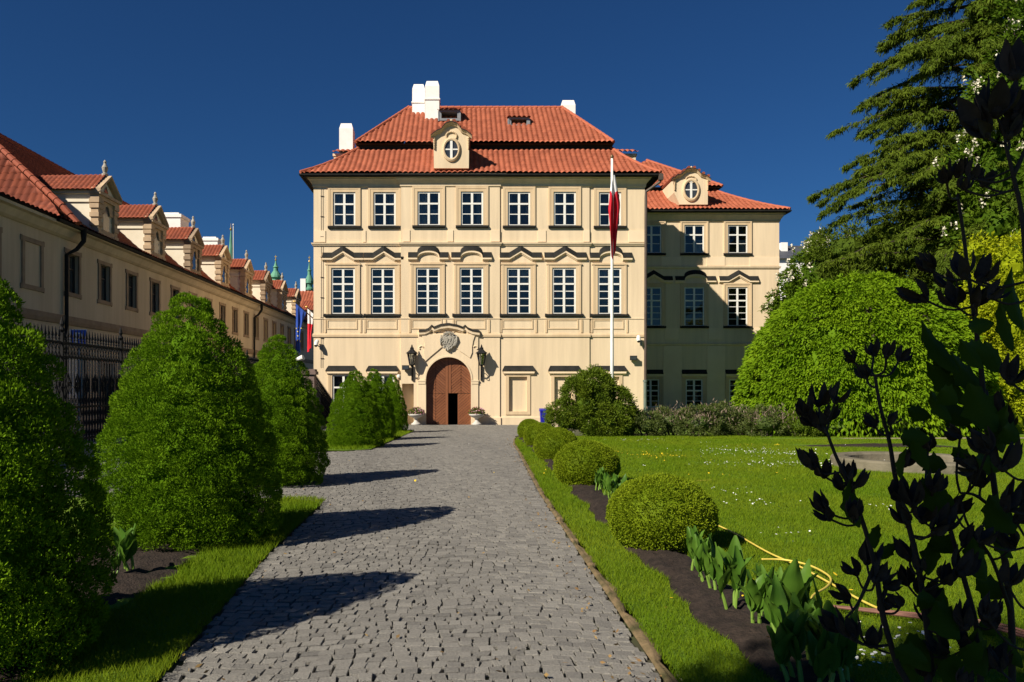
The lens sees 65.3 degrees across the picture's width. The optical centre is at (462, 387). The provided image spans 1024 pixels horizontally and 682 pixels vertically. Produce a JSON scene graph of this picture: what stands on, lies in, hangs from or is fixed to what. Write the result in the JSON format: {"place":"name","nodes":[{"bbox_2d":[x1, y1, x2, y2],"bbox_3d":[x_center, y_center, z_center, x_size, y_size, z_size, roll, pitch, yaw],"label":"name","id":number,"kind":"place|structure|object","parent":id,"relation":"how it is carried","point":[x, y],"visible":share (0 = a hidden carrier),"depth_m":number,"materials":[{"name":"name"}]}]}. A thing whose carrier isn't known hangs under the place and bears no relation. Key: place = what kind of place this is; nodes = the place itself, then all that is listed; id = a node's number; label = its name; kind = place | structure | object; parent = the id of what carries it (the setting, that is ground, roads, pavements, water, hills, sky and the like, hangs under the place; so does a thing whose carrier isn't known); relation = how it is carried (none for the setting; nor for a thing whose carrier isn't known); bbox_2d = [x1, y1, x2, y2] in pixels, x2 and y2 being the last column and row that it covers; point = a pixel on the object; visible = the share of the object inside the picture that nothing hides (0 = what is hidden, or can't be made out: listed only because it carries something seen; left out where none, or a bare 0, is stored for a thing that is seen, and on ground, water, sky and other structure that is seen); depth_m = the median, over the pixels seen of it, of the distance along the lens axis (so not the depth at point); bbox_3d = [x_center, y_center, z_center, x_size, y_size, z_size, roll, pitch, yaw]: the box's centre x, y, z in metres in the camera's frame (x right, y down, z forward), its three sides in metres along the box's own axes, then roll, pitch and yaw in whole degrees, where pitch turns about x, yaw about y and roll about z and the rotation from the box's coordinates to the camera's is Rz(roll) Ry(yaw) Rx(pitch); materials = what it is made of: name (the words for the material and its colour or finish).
{"place":"outdoors","nodes":[
{"label":"outdoors","id":0,"kind":"place"},
{"bbox_2d":[7,493,325,681],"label":"lawn","id":1,"kind":"structure","parent":0,"point":[118,602],"depth_m":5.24,"materials":[{"name":"plant"}]},
{"bbox_2d":[0,503,280,681],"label":"soil bed","id":2,"kind":"object","parent":1,"relation":"on","point":[156,562],"visible":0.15,"depth_m":6.64,"materials":[{"name":"soil"}]},
{"bbox_2d":[0,276,118,681],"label":"cone spruce","id":3,"kind":"object","parent":2,"relation":"on","point":[39,601],"visible":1,"depth_m":4.59,"materials":[{"name":"green plant"}]},
{"bbox_2d":[113,523,136,570],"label":"broad leaf plant","id":4,"kind":"object","parent":2,"relation":"on","point":[126,543],"visible":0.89,"depth_m":6.67,"materials":[{"name":"plant"}]},
{"bbox_2d":[84,292,284,551],"bbox_3d":[-2.893,0.340,8.371,2.041,2.714,2.020,0,0,0],"label":"cone spruce","id":5,"kind":"object","parent":2,"relation":"on","point":[189,471],"visible":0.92,"depth_m":7.89,"materials":[{"name":"green plant"}]},
{"bbox_2d":[237,334,330,487],"bbox_3d":[-3.077,0.399,13.280,1.832,2.602,1.738,0,0,-19],"label":"cone spruce","id":6,"kind":"object","parent":2,"relation":"on","point":[281,386],"visible":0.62,"depth_m":12.98,"materials":[{"name":"green plant"}]},
{"bbox_2d":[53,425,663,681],"bbox_3d":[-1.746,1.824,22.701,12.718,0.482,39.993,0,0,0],"label":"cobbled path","id":7,"kind":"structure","parent":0,"point":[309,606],"depth_m":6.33,"materials":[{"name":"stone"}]},
{"bbox_2d":[316,376,332,427],"bbox_3d":[-6.950,0.775,39.969,0.300,2.849,5.061,0,0,0],"label":"iron railing","id":8,"kind":"object","parent":7,"relation":"on","point":[324,397],"visible":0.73,"depth_m":39.86,"materials":[{"name":"metal"}]},
{"bbox_2d":[408,406,424,424],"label":"flower urn","id":9,"kind":"object","parent":7,"relation":"on","point":[419,411],"visible":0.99,"depth_m":41.89,"materials":[{"name":"stone"}]},
{"bbox_2d":[182,435,661,681],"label":"leaf litter","id":10,"kind":"object","parent":7,"relation":"on","point":[398,635],"visible":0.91,"depth_m":5.19,"materials":[{"name":"plant"}]},
{"bbox_2d":[468,407,484,424],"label":"flower urn","id":11,"kind":"object","parent":7,"relation":"on","point":[476,410],"visible":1,"depth_m":41.88,"materials":[{"name":"stone"}]},
{"bbox_2d":[513,438,678,681],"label":"kerb verge","id":12,"kind":"structure","parent":7,"relation":"on","point":[645,642],"depth_m":5.96,"materials":[{"name":"stone"}]},
{"bbox_2d":[315,429,413,450],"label":"lawn","id":13,"kind":"structure","parent":0,"point":[350,449],"depth_m":20.45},
{"bbox_2d":[325,370,386,450],"bbox_3d":[-2.955,0.612,21.875,1.714,2.199,1.697,0,0,37],"label":"cone spruce","id":14,"kind":"object","parent":13,"relation":"on","point":[355,419],"visible":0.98,"depth_m":21.52,"materials":[{"name":"green plant"}]},
{"bbox_2d":[363,369,396,440],"bbox_3d":[-2.918,0.582,26.213,1.607,2.438,1.526,0,0,35],"label":"cone spruce","id":15,"kind":"object","parent":13,"relation":"on","point":[376,383],"visible":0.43,"depth_m":25.98,"materials":[{"name":"green plant"}]},
{"bbox_2d":[385,374,408,431],"bbox_3d":[-2.880,0.673,32.299,1.333,2.457,1.347,0,0,44],"label":"cone spruce","id":16,"kind":"object","parent":13,"relation":"on","point":[400,410],"visible":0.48,"depth_m":32.06,"materials":[{"name":"green plant"}]},
{"bbox_2d":[151,428,681,681],"bbox_3d":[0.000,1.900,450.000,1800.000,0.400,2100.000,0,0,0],"label":"ground","id":17,"kind":"structure","parent":0,"point":[577,432],"depth_m":7.12,"materials":[{"name":"soil"}]},
{"bbox_2d":[0,317,270,465],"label":"iron fence","id":18,"kind":"object","parent":17,"relation":"on","point":[63,386],"visible":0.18,"depth_m":17.89,"materials":[{"name":"black metal"}]},
{"bbox_2d":[0,133,313,432],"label":"terrace building","id":19,"kind":"structure","parent":17,"relation":"on","point":[94,254],"depth_m":33.87,"materials":[{"name":"beige paint"}]},
{"bbox_2d":[69,255,74,292],"bbox_3d":[-15.165,-4.360,30.600,0.070,1.480,0.900,0,0,0],"label":"window","id":20,"kind":"structure","parent":19,"relation":"in","point":[71,258],"depth_m":30.86,"materials":[{"name":"glass"}]},
{"bbox_2d":[69,358,81,398],"bbox_3d":[-15.165,-0.300,30.900,0.070,1.900,1.400,0,0,0],"label":"window","id":21,"kind":"structure","parent":19,"relation":"in","point":[69,358],"depth_m":31.18,"materials":[{"name":"white paint"}]},
{"bbox_2d":[101,266,105,300],"bbox_3d":[-15.165,-4.360,33.320,0.070,1.480,0.900,0,0,0],"label":"window","id":22,"kind":"structure","parent":19,"relation":"in","point":[103,269],"depth_m":33.60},
{"bbox_2d":[128,275,132,306],"bbox_3d":[-15.165,-4.360,36.040,0.070,1.480,0.900,0,0,0],"label":"window","id":23,"kind":"structure","parent":19,"relation":"in","point":[130,278],"depth_m":36.33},
{"bbox_2d":[300,291,313,324],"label":"street end house","id":24,"kind":"structure","parent":17,"relation":"on","point":[307,297],"depth_m":92.99,"materials":[{"name":"tile"}]},
{"bbox_2d":[300,256,313,290],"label":"church spire","id":25,"kind":"structure","parent":17,"relation":"on","point":[307,283],"depth_m":199.13,"materials":[{"name":"metal"}]},
{"bbox_2d":[301,369,317,426],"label":"gate pillar","id":26,"kind":"structure","parent":17,"relation":"on","point":[313,374],"depth_m":36.90,"materials":[{"name":"stone"}]},
{"bbox_2d":[299,81,663,426],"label":"palace","id":27,"kind":"structure","parent":17,"relation":"on","point":[448,241],"depth_m":42.66,"materials":[{"name":"beige paint"}]},
{"bbox_2d":[293,300,312,318],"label":"wall flagpole","id":28,"kind":"object","parent":27,"relation":"attached to","point":[303,309],"depth_m":44.48,"materials":[{"name":"white"}]},
{"bbox_2d":[296,304,305,356],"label":"flag","id":29,"kind":"object","parent":28,"relation":"hanging from","point":[300,314],"visible":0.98,"depth_m":44.49,"materials":[{"name":"blue fabric"}]},
{"bbox_2d":[331,268,354,313],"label":"window","id":30,"kind":"structure","parent":27,"relation":"in","point":[348,289],"depth_m":42.72,"materials":[{"name":"white paint"}]},
{"bbox_2d":[333,192,354,224],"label":"window","id":31,"kind":"structure","parent":27,"relation":"in","point":[341,216],"depth_m":42.88,"materials":[{"name":"white paint"}]},
{"bbox_2d":[371,268,394,313],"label":"window","id":32,"kind":"structure","parent":27,"relation":"in","point":[388,289],"depth_m":42.72,"materials":[{"name":"white paint"}]},
{"bbox_2d":[373,192,395,224],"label":"window","id":33,"kind":"structure","parent":27,"relation":"in","point":[392,198],"depth_m":42.72,"materials":[{"name":"white paint"}]},
{"bbox_2d":[407,345,416,379],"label":"wall lantern","id":34,"kind":"object","parent":27,"relation":"attached to","point":[413,352],"depth_m":42.18,"materials":[{"name":"black metal"}]},
{"bbox_2d":[416,268,439,312],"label":"window","id":35,"kind":"structure","parent":27,"relation":"in","point":[422,274],"depth_m":42.58,"materials":[{"name":"white paint"}]},
{"bbox_2d":[418,192,439,224],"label":"window","id":36,"kind":"structure","parent":27,"relation":"in","point":[426,216],"depth_m":42.75,"materials":[{"name":"white paint"}]},
{"bbox_2d":[426,357,447,424],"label":"door leaf","id":37,"kind":"structure","parent":27,"relation":"in","point":[437,374],"depth_m":42.82,"materials":[{"name":"brown wood"}]},
{"bbox_2d":[448,357,470,424],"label":"door leaf","id":38,"kind":"structure","parent":27,"relation":"in","point":[459,378],"depth_m":42.83,"materials":[{"name":"brown wood"}]},
{"bbox_2d":[460,268,482,312],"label":"window","id":39,"kind":"structure","parent":27,"relation":"in","point":[477,298],"depth_m":42.61,"materials":[{"name":"white paint"}]},
{"bbox_2d":[461,192,482,224],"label":"window","id":40,"kind":"structure","parent":27,"relation":"in","point":[479,195],"depth_m":42.59,"materials":[{"name":"white paint"}]},
{"bbox_2d":[476,344,486,379],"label":"wall lantern","id":41,"kind":"object","parent":27,"relation":"attached to","point":[483,353],"depth_m":42.17,"materials":[{"name":"black metal"}]},
{"bbox_2d":[507,268,529,313],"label":"window","id":42,"kind":"structure","parent":27,"relation":"in","point":[515,276],"depth_m":42.65,"materials":[{"name":"white paint"}]},
{"bbox_2d":[508,192,529,224],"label":"window","id":43,"kind":"structure","parent":27,"relation":"in","point":[527,197],"depth_m":42.65,"materials":[{"name":"white paint"}]},
{"bbox_2d":[552,268,575,313],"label":"window","id":44,"kind":"structure","parent":27,"relation":"in","point":[560,276],"depth_m":42.65,"materials":[{"name":"white paint"}]},
{"bbox_2d":[554,192,575,224],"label":"window","id":45,"kind":"structure","parent":27,"relation":"in","point":[573,197],"depth_m":42.65,"materials":[{"name":"white paint"}]},
{"bbox_2d":[598,268,620,313],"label":"window","id":46,"kind":"structure","parent":27,"relation":"in","point":[603,273],"depth_m":42.73,"materials":[{"name":"white paint"}]},
{"bbox_2d":[599,192,620,224],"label":"window","id":47,"kind":"structure","parent":27,"relation":"in","point":[619,222],"depth_m":42.72,"materials":[{"name":"white paint"}]},
{"bbox_2d":[642,159,791,417],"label":"palace wing","id":48,"kind":"structure","parent":17,"relation":"on","point":[713,267],"depth_m":51.10,"materials":[{"name":"paint"}]},
{"bbox_2d":[647,225,660,252],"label":"window","id":49,"kind":"structure","parent":48,"relation":"in","point":[650,234],"depth_m":51.11,"materials":[{"name":"white paint"}]},
{"bbox_2d":[647,287,660,325],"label":"window","id":50,"kind":"structure","parent":48,"relation":"in","point":[650,288],"depth_m":51.11,"materials":[{"name":"white paint"}]},
{"bbox_2d":[684,225,703,252],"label":"window","id":51,"kind":"structure","parent":48,"relation":"in","point":[698,245],"depth_m":51.11,"materials":[{"name":"white paint"}]},
{"bbox_2d":[684,287,703,325],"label":"window","id":52,"kind":"structure","parent":48,"relation":"in","point":[693,288],"depth_m":51.11,"materials":[{"name":"white paint"}]},
{"bbox_2d":[686,379,702,406],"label":"window","id":53,"kind":"structure","parent":48,"relation":"in","point":[693,385],"depth_m":51.11,"materials":[{"name":"white paint"}]},
{"bbox_2d":[728,225,746,252],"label":"window","id":54,"kind":"structure","parent":48,"relation":"in","point":[741,245],"depth_m":51.11,"materials":[{"name":"white paint"}]},
{"bbox_2d":[728,287,746,325],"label":"window","id":55,"kind":"structure","parent":48,"relation":"in","point":[736,288],"depth_m":51.11,"materials":[{"name":"white paint"}]},
{"bbox_2d":[779,242,806,299],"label":"hillside house","id":56,"kind":"structure","parent":17,"relation":"on","point":[785,252],"depth_m":110.82,"materials":[{"name":"stone"}]},
{"bbox_2d":[0,0,1003,289],"label":"sky","id":57,"kind":"structure","parent":0,"point":[216,109],"materials":[{"name":"blue"}]},
{"bbox_2d":[515,435,1023,681],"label":"lawn","id":58,"kind":"structure","parent":0,"point":[762,676],"depth_m":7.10,"materials":[{"name":"plant"}]},
{"bbox_2d":[542,364,643,436],"bbox_3d":[4.652,0.510,28.321,3.729,2.826,2.380,0,0,0],"label":"evergreen bush","id":59,"kind":"object","parent":58,"relation":"on","point":[595,406],"visible":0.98,"depth_m":27.84,"materials":[{"name":"green plant"}]},
{"bbox_2d":[629,408,669,435],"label":"border shrub","id":60,"kind":"object","parent":58,"relation":"on","point":[648,425],"visible":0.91,"depth_m":27.95,"materials":[{"name":"green plant"}]},
{"bbox_2d":[515,435,854,681],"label":"soil bed","id":61,"kind":"object","parent":58,"relation":"on","point":[709,610],"visible":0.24,"depth_m":5.66,"materials":[{"name":"soil"}]},
{"bbox_2d":[517,419,538,437],"bbox_3d":[2.220,1.422,26.395,0.876,0.801,0.929,0,0,8],"label":"box ball","id":62,"kind":"object","parent":61,"relation":"on","point":[523,425],"visible":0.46,"depth_m":26.18,"materials":[{"name":"green plant"}]},
{"bbox_2d":[523,422,552,444],"bbox_3d":[2.126,1.344,21.902,1.001,0.801,0.944,0,0,33],"label":"box ball","id":63,"kind":"object","parent":61,"relation":"on","point":[531,431],"visible":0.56,"depth_m":21.67,"materials":[{"name":"green plant"}]},
{"bbox_2d":[533,427,577,458],"bbox_3d":[2.054,1.290,17.497,1.072,0.861,1.011,0,0,41],"label":"box ball","id":64,"kind":"object","parent":61,"relation":"on","point":[550,443],"visible":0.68,"depth_m":17.20,"materials":[{"name":"green plant"}]},
{"bbox_2d":[552,439,620,486],"bbox_3d":[2.015,1.275,12.997,1.156,0.878,1.090,0,0,-25],"label":"box ball","id":65,"kind":"object","parent":61,"relation":"on","point":[579,461],"visible":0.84,"depth_m":12.66,"materials":[{"name":"green plant"}]},
{"bbox_2d":[602,472,614,497],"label":"broad leaf plant","id":66,"kind":"object","parent":61,"relation":"on","point":[609,482],"visible":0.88,"depth_m":11.05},
{"bbox_2d":[605,472,718,552],"bbox_3d":[1.979,1.280,7.956,1.123,0.861,1.191,0,0,0],"label":"box ball","id":67,"kind":"object","parent":61,"relation":"on","point":[658,511],"visible":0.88,"depth_m":7.58,"materials":[{"name":"green plant"}]},
{"bbox_2d":[686,525,704,570],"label":"broad leaf plant","id":68,"kind":"object","parent":61,"relation":"on","point":[690,534],"visible":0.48,"depth_m":6.75,"materials":[{"name":"plant"}]},
{"bbox_2d":[691,532,711,581],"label":"broad leaf plant","id":69,"kind":"object","parent":61,"relation":"on","point":[697,547],"visible":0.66,"depth_m":6.35,"materials":[{"name":"plant"}]},
{"bbox_2d":[702,534,716,589],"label":"broad leaf plant","id":70,"kind":"object","parent":61,"relation":"on","point":[708,562],"visible":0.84,"depth_m":6.06,"materials":[{"name":"plant"}]},
{"bbox_2d":[714,535,754,609],"bbox_3d":[1.906,1.319,5.581,0.266,0.534,0.224,0,0,25],"label":"broad leaf plant","id":71,"kind":"object","parent":61,"relation":"on","point":[734,561],"visible":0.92,"depth_m":5.58,"materials":[{"name":"plant"}]},
{"bbox_2d":[736,569,767,622],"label":"broad leaf plant","id":72,"kind":"object","parent":61,"relation":"on","point":[754,599],"visible":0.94,"depth_m":5.18,"materials":[{"name":"plant"}]},
{"bbox_2d":[752,564,776,616],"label":"broad leaf plant","id":73,"kind":"object","parent":61,"relation":"on","point":[760,570],"visible":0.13,"depth_m":5.36,"materials":[{"name":"plant"}]},
{"bbox_2d":[758,575,790,632],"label":"broad leaf plant","id":74,"kind":"object","parent":61,"relation":"on","point":[774,598],"visible":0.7,"depth_m":4.86,"materials":[{"name":"plant"}]},
{"bbox_2d":[766,605,810,681],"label":"broad leaf plant","id":75,"kind":"object","parent":61,"relation":"on","point":[788,638],"visible":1,"depth_m":4.21,"materials":[{"name":"plant"}]},
{"bbox_2d":[766,559,817,612],"bbox_3d":[2.042,1.319,4.998,0.299,0.536,0.252,0,0,5],"label":"broad leaf plant","id":76,"kind":"object","parent":61,"relation":"on","point":[796,580],"visible":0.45,"depth_m":4.92,"materials":[{"name":"plant"}]},
{"bbox_2d":[777,592,814,659],"bbox_3d":[1.907,1.381,4.550,0.207,0.408,0.166,0,0,20],"label":"broad leaf plant","id":77,"kind":"object","parent":61,"relation":"on","point":[795,604],"visible":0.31,"depth_m":4.54,"materials":[{"name":"plant"}]},
{"bbox_2d":[799,602,820,665],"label":"broad leaf plant","id":78,"kind":"object","parent":61,"relation":"on","point":[810,625],"visible":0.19,"depth_m":4.39,"materials":[{"name":"plant"}]},
{"bbox_2d":[805,578,822,609],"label":"broad leaf plant","id":79,"kind":"object","parent":61,"relation":"on","point":[818,603],"visible":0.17,"depth_m":4.81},
{"bbox_2d":[807,609,840,681],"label":"broad leaf plant","id":80,"kind":"object","parent":61,"relation":"on","point":[824,651],"visible":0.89,"depth_m":3.99,"materials":[{"name":"plant"}]},
{"bbox_2d":[805,600,860,678],"bbox_3d":[1.985,1.352,4.281,0.258,0.461,0.217,0,0,40],"label":"broad leaf plant","id":81,"kind":"object","parent":61,"relation":"on","point":[828,605],"visible":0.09,"depth_m":4.25,"materials":[{"name":"plant"}]},
{"bbox_2d":[821,613,858,681],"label":"broad leaf plant","id":82,"kind":"object","parent":61,"relation":"on","point":[848,647],"visible":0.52,"depth_m":4.16,"materials":[{"name":"plant"}]},
{"bbox_2d":[794,37,1023,681],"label":"seed head plant","id":83,"kind":"object","parent":61,"relation":"on","point":[929,655],"visible":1,"depth_m":2.10,"materials":[{"name":"black plant"}]},
{"bbox_2d":[665,403,729,436],"bbox_3d":[8.305,1.149,27.958,2.296,1.412,1.962,0,0,0],"label":"border shrub","id":84,"kind":"object","parent":58,"relation":"on","point":[699,422],"visible":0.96,"depth_m":27.78,"materials":[{"name":"green plant"}]},
{"bbox_2d":[696,397,751,435],"bbox_3d":[9.312,1.112,28.278,2.132,1.497,1.792,0,0,0],"label":"border shrub","id":85,"kind":"object","parent":58,"relation":"on","point":[727,426],"visible":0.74,"depth_m":28.08,"materials":[{"name":"green plant"}]},
{"bbox_2d":[508,438,950,669],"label":"daisies","id":86,"kind":"object","parent":58,"relation":"on","point":[896,635],"visible":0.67,"depth_m":5.22,"materials":[{"name":"white plant"}]},
{"bbox_2d":[732,403,794,436],"bbox_3d":[10.548,1.206,27.431,2.701,1.388,1.901,0,0,0],"label":"border shrub","id":87,"kind":"object","parent":58,"relation":"on","point":[768,423],"visible":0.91,"depth_m":27.42,"materials":[{"name":"green plant"}]},
{"bbox_2d":[708,480,876,608],"bbox_3d":[3.053,1.550,9.540,1.052,0.058,8.199,0,0,9],"label":"garden hose","id":88,"kind":"object","parent":58,"relation":"on","point":[823,579],"visible":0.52,"depth_m":6.75,"materials":[{"name":"rubber"}]},
{"bbox_2d":[778,409,823,436],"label":"border shrub","id":89,"kind":"object","parent":58,"relation":"on","point":[799,429],"visible":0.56,"depth_m":27.13,"materials":[{"name":"green plant"}]},
{"bbox_2d":[801,443,953,447],"bbox_3d":[11.250,1.595,21.800,4.500,0.085,1.600,0,0,0],"label":"soil bed","id":90,"kind":"object","parent":58,"relation":"on","point":[868,445],"visible":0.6,"depth_m":21.69,"materials":[{"name":"soil"}]},
{"bbox_2d":[830,451,963,474],"bbox_3d":[8.850,1.540,15.800,2.840,0.320,2.840,0,0,0],"label":"stone basin","id":91,"kind":"object","parent":58,"relation":"on","point":[874,460],"visible":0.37,"depth_m":15.31,"materials":[{"name":"stone"}]},
{"bbox_2d":[833,605,1023,637],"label":"edging","id":92,"kind":"object","parent":58,"relation":"on","point":[1002,627],"visible":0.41,"depth_m":5.37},
{"bbox_2d":[601,418,1023,435],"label":"lawn","id":93,"kind":"structure","parent":0,"point":[872,430],"depth_m":31.34,"materials":[{"name":"plant"}]},
{"bbox_2d":[610,155,613,432],"bbox_3d":[5.897,-3.706,31.473,0.150,11.012,0.205,0,0,0],"label":"flagpole","id":94,"kind":"object","parent":93,"relation":"on","point":[612,316],"visible":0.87,"depth_m":31.45,"materials":[{"name":"metal"}]},
{"bbox_2d":[608,174,619,259],"bbox_3d":[5.970,-6.733,31.556,0.649,3.410,0.296,0,0,-37],"label":"flag","id":95,"kind":"object","parent":94,"relation":"hanging from","point":[614,206],"visible":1,"depth_m":31.50,"materials":[{"name":"red fabric"}]},
{"bbox_2d":[642,400,695,435],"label":"border shrub","id":96,"kind":"object","parent":93,"relation":"on","point":[670,424],"visible":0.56,"depth_m":28.38,"materials":[{"name":"green plant"}]},
{"bbox_2d":[727,404,758,435],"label":"border shrub","id":97,"kind":"object","parent":93,"relation":"on","point":[743,407],"visible":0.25,"depth_m":28.38,"materials":[{"name":"green plant"}]},
{"bbox_2d":[764,226,860,371],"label":"chestnut tree","id":98,"kind":"object","parent":93,"relation":"on","point":[805,275],"visible":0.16,"depth_m":45.55,"materials":[{"name":"green plant"}]},
{"bbox_2d":[730,269,1007,437],"bbox_3d":[15.109,-1.173,30.488,9.468,6.759,8.947,0,0,0],"label":"weeping dome tree","id":99,"kind":"object","parent":93,"relation":"on","point":[859,313],"visible":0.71,"depth_m":28.04,"materials":[{"name":"green plant"}]},
{"bbox_2d":[752,0,1023,341],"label":"hemlock tree","id":100,"kind":"object","parent":93,"relation":"on","point":[954,45],"visible":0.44,"depth_m":40.46,"materials":[{"name":"green plant"}]},
{"bbox_2d":[799,140,976,422],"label":"evergreen tree","id":101,"kind":"object","parent":93,"relation":"on","point":[848,244],"visible":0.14,"depth_m":42.88,"materials":[{"name":"green plant"}]},
{"bbox_2d":[923,0,1023,397],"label":"chestnut tree","id":102,"kind":"object","parent":93,"relation":"on","point":[999,217],"visible":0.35,"depth_m":35.45,"materials":[{"name":"green plant"}]},
{"bbox_2d":[952,229,1023,433],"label":"yellow green tree","id":103,"kind":"object","parent":93,"relation":"on","point":[1008,257],"visible":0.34,"depth_m":31.04,"materials":[{"name":"green plant"}]},
{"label":"wall flagpole","id":104,"kind":"object","parent":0,"visible":0},
{"bbox_2d":[307,309,313,351],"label":"flag","id":105,"kind":"object","parent":104,"relation":"hanging from","point":[310,321],"visible":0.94,"depth_m":46.47,"materials":[{"name":"red fabric"}]},
{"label":"street","id":106,"kind":"structure","parent":0,"visible":0},
{"bbox_2d":[70,329,86,430],"bbox_3d":[-10.624,0.145,22.034,0.470,3.510,0.092,0,0,0],"label":"parking sign","id":107,"kind":"object","parent":106,"relation":"on","point":[85,330],"visible":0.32,"depth_m":22.00,"materials":[{"name":"blue"}]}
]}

